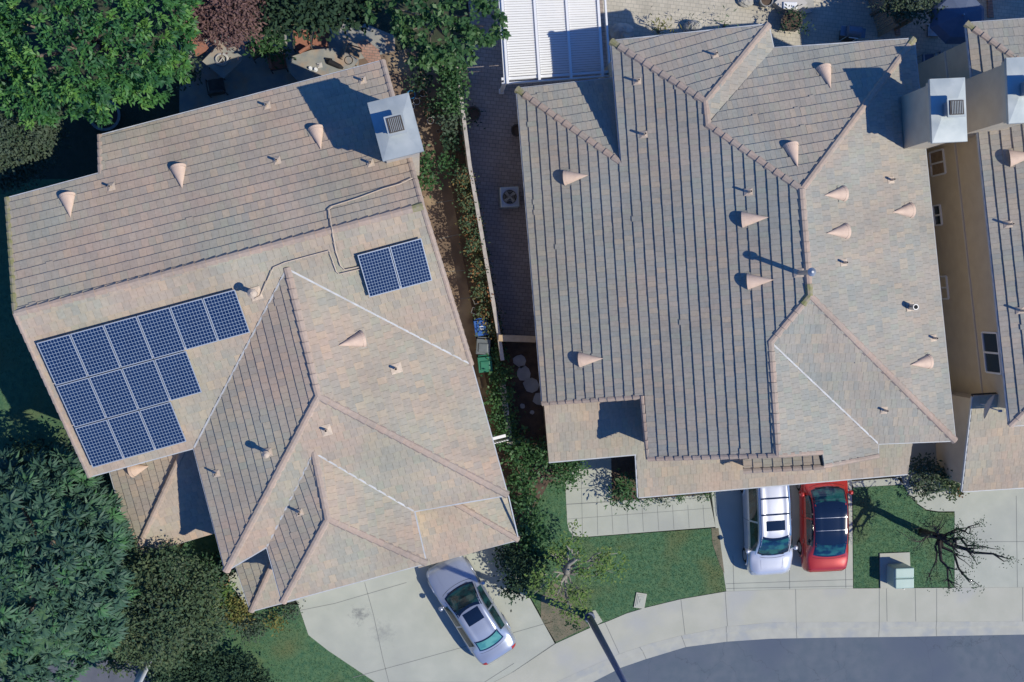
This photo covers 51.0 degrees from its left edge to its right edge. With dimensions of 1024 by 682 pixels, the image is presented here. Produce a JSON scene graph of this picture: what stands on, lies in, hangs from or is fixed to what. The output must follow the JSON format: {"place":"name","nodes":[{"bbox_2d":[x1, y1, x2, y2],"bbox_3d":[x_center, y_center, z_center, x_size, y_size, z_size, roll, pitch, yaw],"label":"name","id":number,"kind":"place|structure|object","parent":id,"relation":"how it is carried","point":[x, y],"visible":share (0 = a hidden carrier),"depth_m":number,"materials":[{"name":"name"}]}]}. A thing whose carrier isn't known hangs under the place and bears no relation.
{"place":"outdoors","nodes":[
{"label":"outdoors","id":0,"kind":"place"},
{"bbox_2d":[0,660,153,681],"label":"street","id":1,"kind":"structure","parent":0,"point":[92,675],"depth_m":44.28,"materials":[{"name":"asphalt"}]},
{"bbox_2d":[0,179,194,675],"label":"lawn","id":2,"kind":"structure","parent":0,"point":[9,391],"depth_m":43.59,"materials":[{"name":"green"}]},
{"bbox_2d":[0,430,70,480],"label":"shrub","id":3,"kind":"object","parent":2,"relation":"on","point":[24,451],"visible":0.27,"depth_m":42.48,"materials":[{"name":"green plant"}]},
{"bbox_2d":[0,443,142,681],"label":"tree","id":4,"kind":"object","parent":2,"relation":"on","point":[58,517],"visible":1,"depth_m":38.86,"materials":[{"name":"teal plant"}]},
{"bbox_2d":[44,432,112,501],"bbox_3d":[-16.933,5.364,42.535,3.061,2.814,2.599,28,90,-5],"label":"shrub","id":5,"kind":"object","parent":2,"relation":"on","point":[52,476],"visible":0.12,"depth_m":41.94,"materials":[{"name":"green plant"}]},
{"bbox_2d":[86,535,234,681],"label":"tree","id":6,"kind":"object","parent":2,"relation":"on","point":[150,630],"visible":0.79,"depth_m":40.79,"materials":[{"name":"green plant"}]},
{"bbox_2d":[0,180,954,681],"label":"grass","id":7,"kind":"structure","parent":2,"relation":"on","point":[572,548],"depth_m":46.04,"materials":[{"name":"plant"}]},
{"bbox_2d":[0,0,466,178],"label":"garden ground","id":8,"kind":"structure","parent":0,"point":[78,159],"depth_m":43.41,"materials":[{"name":"brown"}]},
{"bbox_2d":[0,67,75,195],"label":"tree","id":9,"kind":"object","parent":8,"relation":"on","point":[31,154],"visible":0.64,"depth_m":39.86,"materials":[{"name":"green plant"}]},
{"bbox_2d":[0,0,204,130],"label":"tree","id":10,"kind":"object","parent":8,"relation":"on","point":[136,81],"visible":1,"depth_m":36.14,"materials":[{"name":"green plant"}]},
{"bbox_2d":[88,100,120,130],"bbox_3d":[-16.334,-9.056,43.170,1.290,0.495,1.276,0,92,-5],"label":"trampoline","id":11,"kind":"object","parent":8,"relation":"on","point":[116,115],"visible":0.39,"depth_m":42.98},
{"bbox_2d":[161,0,270,58],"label":"tree","id":12,"kind":"object","parent":8,"relation":"on","point":[240,17],"visible":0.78,"depth_m":39.22,"materials":[{"name":"red plant"}]},
{"bbox_2d":[233,0,384,45],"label":"tree","id":13,"kind":"object","parent":8,"relation":"on","point":[298,15],"visible":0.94,"depth_m":39.82,"materials":[{"name":"green plant"}]},
{"bbox_2d":[359,0,510,71],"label":"tree","id":14,"kind":"object","parent":8,"relation":"on","point":[430,55],"visible":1,"depth_m":39.36,"materials":[{"name":"green plant"}]},
{"bbox_2d":[227,567,247,606],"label":"path","id":15,"kind":"structure","parent":0,"point":[239,589],"depth_m":44.61,"materials":[{"name":"concrete"}]},
{"bbox_2d":[4,59,519,612],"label":"house","id":16,"kind":"structure","parent":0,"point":[238,323],"depth_m":37.79,"materials":[{"name":"tile"}]},
{"bbox_2d":[158,534,373,681],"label":"lawn","id":17,"kind":"structure","parent":0,"point":[258,656],"depth_m":44.89,"materials":[{"name":"green"}]},
{"bbox_2d":[187,549,225,590],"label":"shrub","id":18,"kind":"object","parent":17,"relation":"on","point":[205,560],"visible":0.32,"depth_m":43.48,"materials":[{"name":"green plant"}]},
{"bbox_2d":[134,630,281,681],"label":"hedge","id":19,"kind":"object","parent":17,"relation":"on","point":[186,673],"visible":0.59,"depth_m":43.34,"materials":[{"name":"green plant"}]},
{"bbox_2d":[200,572,236,606],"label":"shrub","id":20,"kind":"object","parent":17,"relation":"on","point":[227,591],"visible":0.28,"depth_m":43.79,"materials":[{"name":"green plant"}]},
{"bbox_2d":[200,547,238,585],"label":"shrub","id":21,"kind":"object","parent":17,"relation":"on","point":[217,553],"visible":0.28,"depth_m":43.54,"materials":[{"name":"green plant"}]},
{"bbox_2d":[216,586,254,631],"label":"shrub","id":22,"kind":"object","parent":17,"relation":"on","point":[236,617],"visible":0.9,"depth_m":43.77,"materials":[{"name":"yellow plant"}]},
{"bbox_2d":[229,608,271,645],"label":"shrub","id":23,"kind":"object","parent":17,"relation":"on","point":[249,632],"visible":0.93,"depth_m":43.98,"materials":[{"name":"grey plant"}]},
{"bbox_2d":[263,607,291,636],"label":"shrub","id":24,"kind":"object","parent":17,"relation":"on","point":[275,626],"visible":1,"depth_m":44.31,"materials":[{"name":"yellow plant"}]},
{"bbox_2d":[269,601,305,626],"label":"shrub","id":25,"kind":"object","parent":17,"relation":"on","point":[289,608],"visible":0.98,"depth_m":44.39,"materials":[{"name":"green plant"}]},
{"bbox_2d":[179,18,394,112],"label":"flagstone patio","id":26,"kind":"structure","parent":0,"point":[246,76],"depth_m":43.86,"materials":[{"name":"stone"}]},
{"bbox_2d":[154,51,209,91],"bbox_3d":[-13.229,-10.748,42.711,2.294,1.834,1.747,0,92,-5],"label":"shrub","id":27,"kind":"object","parent":26,"relation":"on","point":[193,72],"visible":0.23,"depth_m":42.68,"materials":[{"name":"green plant"}]},
{"bbox_2d":[205,78,227,97],"bbox_3d":[-11.927,-10.253,43.279,0.730,0.920,0.672,-10,93,-5],"label":"patio chair","id":28,"kind":"object","parent":26,"relation":"on","point":[216,87],"visible":1,"depth_m":43.29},
{"bbox_2d":[202,44,242,78],"bbox_3d":[-11.595,-11.280,43.373,1.086,0.750,1.277,44,88,-5],"label":"table","id":29,"kind":"object","parent":26,"relation":"on","point":[224,71],"visible":0.79,"depth_m":43.00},
{"bbox_2d":[242,15,295,68],"bbox_3d":[-9.752,-12.001,42.794,2.343,2.182,2.318,0,92,-5],"label":"shrub","id":30,"kind":"object","parent":26,"relation":"on","point":[265,48],"visible":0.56,"depth_m":42.53,"materials":[{"name":"green plant"}]},
{"bbox_2d":[267,51,288,73],"bbox_3d":[-9.495,-11.300,43.449,0.672,0.920,0.730,-10,93,-5],"label":"patio chair","id":31,"kind":"object","parent":26,"relation":"on","point":[271,64],"visible":0.83,"depth_m":43.47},
{"bbox_2d":[292,29,311,51],"bbox_3d":[-8.496,-12.162,43.502,0.750,0.920,0.672,-5,93,-5],"label":"patio chair","id":32,"kind":"object","parent":26,"relation":"on","point":[300,43],"visible":0.49,"depth_m":43.52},
{"bbox_2d":[310,28,331,47],"bbox_3d":[-7.762,-12.300,43.561,0.750,0.920,0.672,10,91,-5],"label":"patio chair","id":33,"kind":"object","parent":26,"relation":"on","point":[322,43],"visible":0.47,"depth_m":43.59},
{"bbox_2d":[286,48,358,81],"bbox_3d":[-7.679,-11.313,43.712,2.821,0.750,1.097,-17,94,-4],"label":"table","id":34,"kind":"object","parent":26,"relation":"on","point":[299,71],"visible":0.83,"depth_m":43.32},
{"bbox_2d":[341,43,361,65],"bbox_3d":[-6.546,-11.624,43.693,0.672,0.920,0.790,15,91,-5],"label":"patio chair","id":35,"kind":"object","parent":26,"relation":"on","point":[355,52],"visible":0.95,"depth_m":43.71,"materials":[{"name":"grey wood"}]},
{"bbox_2d":[358,39,380,62],"bbox_3d":[-5.810,-11.847,44.300,0.714,0.150,1.236,-22,94,-4],"label":"brick edging","id":36,"kind":"object","parent":26,"relation":"on","point":[370,52],"visible":0.72,"depth_m":44.22,"materials":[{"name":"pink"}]},
{"bbox_2d":[296,544,554,681],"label":"driveway","id":37,"kind":"structure","parent":0,"point":[399,626],"depth_m":45.31,"materials":[{"name":"concrete"}]},
{"bbox_2d":[426,555,515,664],"bbox_3d":[-1.684,11.218,44.770,2.240,1.457,4.780,-32,95,-3],"label":"parked car","id":38,"kind":"object","parent":37,"relation":"on","point":[471,609],"visible":0.94,"depth_m":44.47,"materials":[{"name":"silver metal"}]},
{"bbox_2d":[359,48,496,450],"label":"side path","id":39,"kind":"structure","parent":0,"point":[440,207],"depth_m":44.72,"materials":[{"name":"brown"}]},
{"bbox_2d":[400,66,437,95],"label":"shrub","id":40,"kind":"object","parent":39,"relation":"on","point":[419,78],"visible":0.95,"depth_m":43.50,"materials":[{"name":"green plant"}]},
{"bbox_2d":[417,162,443,198],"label":"shrub","id":41,"kind":"object","parent":39,"relation":"on","point":[426,179],"visible":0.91,"depth_m":43.85,"materials":[{"name":"green plant"}]},
{"bbox_2d":[419,144,442,175],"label":"shrub","id":42,"kind":"object","parent":39,"relation":"on","point":[426,159],"visible":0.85,"depth_m":43.78,"materials":[{"name":"green plant"}]},
{"bbox_2d":[419,95,444,121],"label":"shrub","id":43,"kind":"object","parent":39,"relation":"on","point":[433,106],"visible":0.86,"depth_m":43.71,"materials":[{"name":"green plant"}]},
{"bbox_2d":[434,149,464,181],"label":"shrub","id":44,"kind":"object","parent":39,"relation":"on","point":[445,166],"visible":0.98,"depth_m":43.74,"materials":[{"name":"green plant"}]},
{"bbox_2d":[472,317,488,335],"bbox_3d":[-1.299,-0.604,44.525,0.588,1.076,0.734,-8,93,-5],"label":"wheelie bin","id":45,"kind":"object","parent":39,"relation":"on","point":[477,327],"visible":0.83,"depth_m":44.02,"materials":[{"name":"blue plastic"}]},
{"bbox_2d":[476,336,490,354],"bbox_3d":[-1.220,0.174,44.565,0.588,1.072,0.734,4,92,-5],"label":"wheelie bin","id":46,"kind":"object","parent":39,"relation":"on","point":[482,346],"visible":0.96,"depth_m":44.06,"materials":[{"name":"grey plastic"}]},
{"bbox_2d":[476,354,492,372],"bbox_3d":[-1.149,0.903,44.600,0.588,1.072,0.734,-6,93,-5],"label":"wheelie bin","id":47,"kind":"object","parent":39,"relation":"on","point":[484,364],"visible":0.92,"depth_m":44.10,"materials":[{"name":"green plastic"}]},
{"bbox_2d":[6,2,952,675],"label":"ground","id":48,"kind":"structure","parent":0,"point":[572,466],"depth_m":45.64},
{"bbox_2d":[441,78,518,495],"bbox_3d":[-1.426,-2.521,45.058,0.988,0.160,18.492,-9,93,-5],"label":"soil bed","id":49,"kind":"object","parent":48,"relation":"on","point":[462,160],"visible":0.21,"depth_m":44.89,"materials":[{"name":"soil"}]},
{"bbox_2d":[431,66,470,102],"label":"shrub","id":50,"kind":"object","parent":49,"relation":"on","point":[455,83],"visible":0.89,"depth_m":42.73,"materials":[{"name":"green plant"}]},
{"bbox_2d":[429,37,472,85],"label":"shrub","id":51,"kind":"object","parent":49,"relation":"on","point":[464,67],"visible":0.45,"depth_m":42.57,"materials":[{"name":"green plant"}]},
{"bbox_2d":[432,102,470,141],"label":"shrub","id":52,"kind":"object","parent":49,"relation":"on","point":[448,119],"visible":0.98,"depth_m":43.13,"materials":[{"name":"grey plant"}]},
{"bbox_2d":[433,74,470,122],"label":"shrub","id":53,"kind":"object","parent":49,"relation":"on","point":[454,100],"visible":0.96,"depth_m":42.84,"materials":[{"name":"green plant"}]},
{"bbox_2d":[434,126,471,156],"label":"shrub","id":54,"kind":"object","parent":49,"relation":"on","point":[444,144],"visible":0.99,"depth_m":43.59,"materials":[{"name":"green plant"}]},
{"bbox_2d":[449,165,506,348],"bbox_3d":[-1.400,-3.362,43.852,1.490,1.884,7.711,-11,93,-4],"label":"hedge","id":55,"kind":"object","parent":49,"relation":"on","point":[472,240],"visible":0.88,"depth_m":43.74,"materials":[{"name":"green plant"}]},
{"bbox_2d":[457,67,503,360],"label":"garden wall","id":56,"kind":"structure","parent":49,"relation":"on","point":[474,193],"depth_m":43.41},
{"bbox_2d":[498,335,535,341],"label":"gate","id":57,"kind":"structure","parent":56,"relation":"attached to","point":[513,338],"depth_m":43.48,"materials":[{"name":"beige wood"}]},
{"bbox_2d":[480,340,525,450],"bbox_3d":[-0.373,2.271,44.383,1.731,1.243,4.706,-7,93,-5],"label":"hedge","id":58,"kind":"object","parent":49,"relation":"on","point":[496,380],"visible":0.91,"depth_m":44.24,"materials":[{"name":"green plant"}]},
{"bbox_2d":[502,341,567,559],"bbox_3d":[1.035,4.668,45.566,3.188,0.160,9.908,0,92,-5],"label":"soil bed","id":59,"kind":"object","parent":48,"relation":"on","point":[534,422],"visible":0.12,"depth_m":45.38,"materials":[{"name":"soil"}]},
{"bbox_2d":[496,414,551,559],"bbox_3d":[0.461,6.111,44.632,2.063,1.830,6.332,-5,93,-5],"label":"hedge","id":60,"kind":"object","parent":59,"relation":"on","point":[522,501],"visible":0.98,"depth_m":44.47,"materials":[{"name":"green plant"}]},
{"bbox_2d":[523,378,538,392],"bbox_3d":[0.814,1.856,45.337,0.604,0.045,0.635,-26,94,-3],"label":"stepping stone","id":61,"kind":"object","parent":59,"relation":"on","point":[531,385],"visible":1,"depth_m":45.31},
{"bbox_2d":[521,429,563,482],"bbox_3d":[1.198,4.733,44.655,1.895,1.696,2.213,0,92,-5],"label":"shrub","id":62,"kind":"object","parent":59,"relation":"on","point":[539,456],"visible":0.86,"depth_m":44.41,"materials":[{"name":"green plant"}]},
{"bbox_2d":[543,458,591,495],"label":"shrub","id":63,"kind":"object","parent":59,"relation":"on","point":[568,474],"visible":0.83,"depth_m":44.48,"materials":[{"name":"green plant"}]},
{"bbox_2d":[541,583,587,641],"bbox_3d":[1.985,11.573,45.912,1.553,0.160,2.449,-32,95,-3],"label":"soil bed","id":64,"kind":"object","parent":48,"relation":"on","point":[561,635],"visible":0.62,"depth_m":45.84,"materials":[{"name":"soil"}]},
{"bbox_2d":[565,458,719,536],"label":"walkway","id":65,"kind":"structure","parent":48,"relation":"on","point":[585,507],"depth_m":45.89,"materials":[{"name":"concrete"}]},
{"bbox_2d":[611,456,708,500],"bbox_3d":[6.339,5.758,46.064,4.280,0.160,2.155,0,92,-5],"label":"soil bed","id":66,"kind":"object","parent":48,"relation":"on","point":[625,463],"visible":0.34,"depth_m":45.84,"materials":[{"name":"soil"}]},
{"bbox_2d":[600,468,647,513],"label":"shrub","id":67,"kind":"object","parent":66,"relation":"on","point":[625,488],"visible":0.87,"depth_m":45.15,"materials":[{"name":"green plant"}]},
{"bbox_2d":[710,527,724,573],"bbox_3d":[8.863,9.056,46.412,0.349,0.160,2.053,-8,93,-5],"label":"soil bed","id":68,"kind":"object","parent":48,"relation":"on","point":[716,540],"visible":1,"depth_m":46.32,"materials":[{"name":"soil"}]},
{"bbox_2d":[514,22,967,497],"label":"house","id":69,"kind":"structure","parent":48,"relation":"on","point":[734,273],"depth_m":40.16,"materials":[{"name":"tile"}]},
{"bbox_2d":[558,621,1023,681],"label":"kerb","id":70,"kind":"structure","parent":48,"relation":"on","point":[618,657],"depth_m":46.72,"materials":[{"name":"concrete"}]},
{"bbox_2d":[852,477,902,486],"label":"walkway","id":71,"kind":"structure","parent":48,"relation":"on","point":[877,482],"depth_m":46.84,"materials":[{"name":"concrete"}]},
{"bbox_2d":[918,18,1023,491],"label":"house","id":72,"kind":"structure","parent":48,"relation":"on","point":[976,179],"depth_m":42.71,"materials":[{"name":"concrete"}]},
{"bbox_2d":[932,204,942,225],"bbox_3d":[18.146,-5.361,45.741,0.166,0.670,0.912,-4,93,-5],"label":"window","id":73,"kind":"structure","parent":72,"relation":"in","point":[937,212],"depth_m":45.75,"materials":[{"name":"glass"}]},
{"bbox_2d":[928,148,946,176],"bbox_3d":[17.905,-7.492,45.142,0.189,1.248,1.077,-3,93,-5],"label":"window","id":74,"kind":"structure","parent":72,"relation":"in","point":[937,162],"depth_m":45.14,"materials":[{"name":"glass"}]},
{"bbox_2d":[939,275,949,299],"bbox_3d":[18.538,-2.295,46.050,0.183,0.694,1.034,-3,93,-5],"label":"window","id":75,"kind":"structure","parent":72,"relation":"in","point":[943,279],"depth_m":46.01,"materials":[{"name":"glass"}]},
{"bbox_2d":[981,331,1001,374],"bbox_3d":[19.157,0.471,42.867,0.295,1.219,1.694,0,92,-5],"label":"window","id":76,"kind":"structure","parent":72,"relation":"in","point":[990,345],"depth_m":42.92,"materials":[{"name":"glass"}]},
{"bbox_2d":[463,0,606,335],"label":"side yard paving","id":77,"kind":"structure","parent":0,"point":[495,152],"depth_m":44.90,"materials":[{"name":"concrete"}]},
{"bbox_2d":[465,100,485,128],"bbox_3d":[-1.584,-9.272,44.224,1.421,0.941,0.858,35,89,-5],"label":"plant pot","id":78,"kind":"object","parent":77,"relation":"on","point":[474,112],"visible":0.86,"depth_m":44.29,"materials":[{"name":"ceramic"}]},
{"bbox_2d":[498,186,519,208],"bbox_3d":[-0.123,-5.939,44.500,0.800,0.836,0.840,-3,93,-5],"label":"cooling unit","id":79,"kind":"object","parent":77,"relation":"on","point":[508,197],"visible":1,"depth_m":44.13,"materials":[{"name":"silver metal"}]},
{"bbox_2d":[498,0,609,93],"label":"patio cover","id":80,"kind":"object","parent":77,"relation":"on","point":[524,9],"visible":0.88,"depth_m":42.52,"materials":[{"name":"white paint"}]},
{"bbox_2d":[515,482,725,642],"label":"lawn","id":81,"kind":"structure","parent":0,"point":[669,539],"depth_m":46.07,"materials":[{"name":"green"}]},
{"bbox_2d":[488,540,553,611],"bbox_3d":[0.401,9.578,44.735,2.858,1.656,3.527,0,92,-5],"label":"shrub","id":82,"kind":"object","parent":81,"relation":"on","point":[520,583],"visible":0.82,"depth_m":44.66,"materials":[{"name":"green plant"}]},
{"bbox_2d":[524,519,631,629],"bbox_3d":[2.439,9.255,43.834,3.349,3.932,4.073,41,88,-5],"label":"tree","id":83,"kind":"object","parent":81,"relation":"on","point":[565,562],"visible":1,"depth_m":42.76,"materials":[{"name":"green plant"}]},
{"bbox_2d":[588,610,602,627],"bbox_3d":[3.477,11.850,46.020,0.594,0.114,0.749,-25,94,-4],"label":"concrete pad","id":84,"kind":"object","parent":81,"relation":"on","point":[598,619],"visible":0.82,"depth_m":45.98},
{"bbox_2d":[583,610,626,681],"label":"street lamp","id":85,"kind":"object","parent":84,"relation":"on","point":[590,620],"visible":1,"depth_m":42.09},
{"bbox_2d":[634,592,646,608],"bbox_3d":[5.512,11.148,46.095,0.460,0.102,0.660,10,91,-5],"label":"valve cover","id":86,"kind":"object","parent":81,"relation":"on","point":[640,600],"visible":1,"depth_m":46.07,"materials":[{"name":"concrete"}]},
{"bbox_2d":[495,587,1023,681],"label":"pavement","id":87,"kind":"structure","parent":0,"point":[578,652],"depth_m":46.61,"materials":[{"name":"concrete"}]},
{"bbox_2d":[710,480,852,590],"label":"driveway","id":88,"kind":"structure","parent":0,"point":[738,576],"depth_m":46.53,"materials":[{"name":"concrete"}]},
{"bbox_2d":[740,485,797,574],"bbox_3d":[10.970,7.600,45.566,2.303,1.784,4.894,0,92,-5],"label":"parked car","id":89,"kind":"object","parent":88,"relation":"on","point":[769,547],"visible":0.73,"depth_m":44.96,"materials":[{"name":"white metal"}]},
{"bbox_2d":[796,480,852,572],"bbox_3d":[13.360,7.637,45.922,2.340,1.493,4.665,0,92,-5],"label":"parked car","id":90,"kind":"object","parent":88,"relation":"on","point":[823,543],"visible":0.77,"depth_m":45.43,"materials":[{"name":"red paint"}]},
{"bbox_2d":[594,635,1023,681],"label":"road","id":91,"kind":"structure","parent":0,"point":[985,658],"depth_m":47.13,"materials":[{"name":"asphalt"}]},
{"bbox_2d":[574,626,1023,681],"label":"gutter strip","id":92,"kind":"object","parent":91,"relation":"on","point":[778,633],"visible":1,"depth_m":46.93,"materials":[{"name":"concrete"}]},
{"bbox_2d":[602,0,1023,64],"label":"patio","id":93,"kind":"structure","parent":0,"point":[829,18],"depth_m":45.69,"materials":[{"name":"concrete"}]},
{"bbox_2d":[609,23,634,39],"bbox_3d":[4.619,-12.856,44.812,1.042,0.574,0.913,0,92,-5],"label":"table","id":94,"kind":"object","parent":93,"relation":"on","point":[621,30],"visible":0.86,"depth_m":44.66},
{"bbox_2d":[683,20,701,31],"bbox_3d":[7.623,-13.195,45.085,0.787,0.525,0.651,0,92,-5],"label":"boulder","id":95,"kind":"object","parent":93,"relation":"on","point":[694,25],"visible":0.81,"depth_m":44.94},
{"bbox_2d":[772,0,806,11],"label":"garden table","id":96,"kind":"object","parent":93,"relation":"on","point":[779,5],"visible":0.89,"depth_m":45.26,"materials":[{"name":"grey"}]},
{"bbox_2d":[777,4,813,40],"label":"shrub","id":97,"kind":"object","parent":93,"relation":"on","point":[791,20],"visible":1,"depth_m":45.17,"materials":[{"name":"plant"}]},
{"bbox_2d":[839,25,865,41],"bbox_3d":[14.306,-12.965,45.360,1.080,1.114,0.540,5,92,-5],"label":"barbecue","id":98,"kind":"object","parent":93,"relation":"on","point":[850,33],"visible":0.98,"depth_m":45.03,"materials":[{"name":"blue metal"}]},
{"bbox_2d":[868,0,898,36],"bbox_3d":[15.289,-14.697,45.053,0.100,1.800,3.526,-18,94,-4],"label":"sun lounger","id":99,"kind":"object","parent":93,"relation":"on","point":[888,29],"visible":0.81,"depth_m":45.30,"materials":[{"name":"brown wood"}]},
{"bbox_2d":[868,0,947,30],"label":"shrub","id":100,"kind":"object","parent":93,"relation":"on","point":[912,8],"visible":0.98,"depth_m":43.84,"materials":[{"name":"green plant"}]},
{"bbox_2d":[927,0,983,43],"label":"parasol","id":101,"kind":"object","parent":93,"relation":"on","point":[947,25],"visible":0.9,"depth_m":43.85,"materials":[{"name":"blue fabric"}]},
{"bbox_2d":[852,485,954,587],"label":"lawn","id":102,"kind":"structure","parent":0,"point":[876,534],"depth_m":46.98,"materials":[{"name":"green"}]},
{"bbox_2d":[879,552,909,587],"bbox_3d":[16.787,10.051,47.061,1.437,0.110,1.590,0,92,-5],"label":"concrete pad","id":103,"kind":"object","parent":102,"relation":"on","point":[885,559],"visible":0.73,"depth_m":46.98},
{"bbox_2d":[887,563,913,588],"bbox_3d":[16.848,10.214,46.600,0.880,0.910,0.948,-1,92,-5],"label":"utility cabinet","id":104,"kind":"object","parent":103,"relation":"on","point":[900,575],"visible":1,"depth_m":46.17,"materials":[{"name":"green metal"}]},
{"bbox_2d":[892,508,1023,595],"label":"tree","id":105,"kind":"object","parent":102,"relation":"on","point":[941,538],"visible":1,"depth_m":43.79,"materials":[{"name":"brown plant"}]},
{"bbox_2d":[894,442,936,477],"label":"side yard paving","id":106,"kind":"structure","parent":0,"point":[920,448],"depth_m":46.97,"materials":[{"name":"concrete"}]},
{"bbox_2d":[901,466,960,510],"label":"path","id":107,"kind":"structure","parent":0,"point":[942,502],"depth_m":47.08,"materials":[{"name":"concrete"}]},
{"bbox_2d":[907,452,946,506],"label":"shrub","id":108,"kind":"object","parent":107,"relation":"on","point":[922,472],"visible":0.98,"depth_m":46.18,"materials":[{"name":"green plant"}]},
{"bbox_2d":[927,460,969,503],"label":"shrub","id":109,"kind":"object","parent":107,"relation":"on","point":[954,486],"visible":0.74,"depth_m":46.36,"materials":[{"name":"green plant"}]},
{"bbox_2d":[953,489,1023,587],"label":"driveway","id":110,"kind":"structure","parent":0,"point":[1002,511],"depth_m":47.40,"materials":[{"name":"concrete"}]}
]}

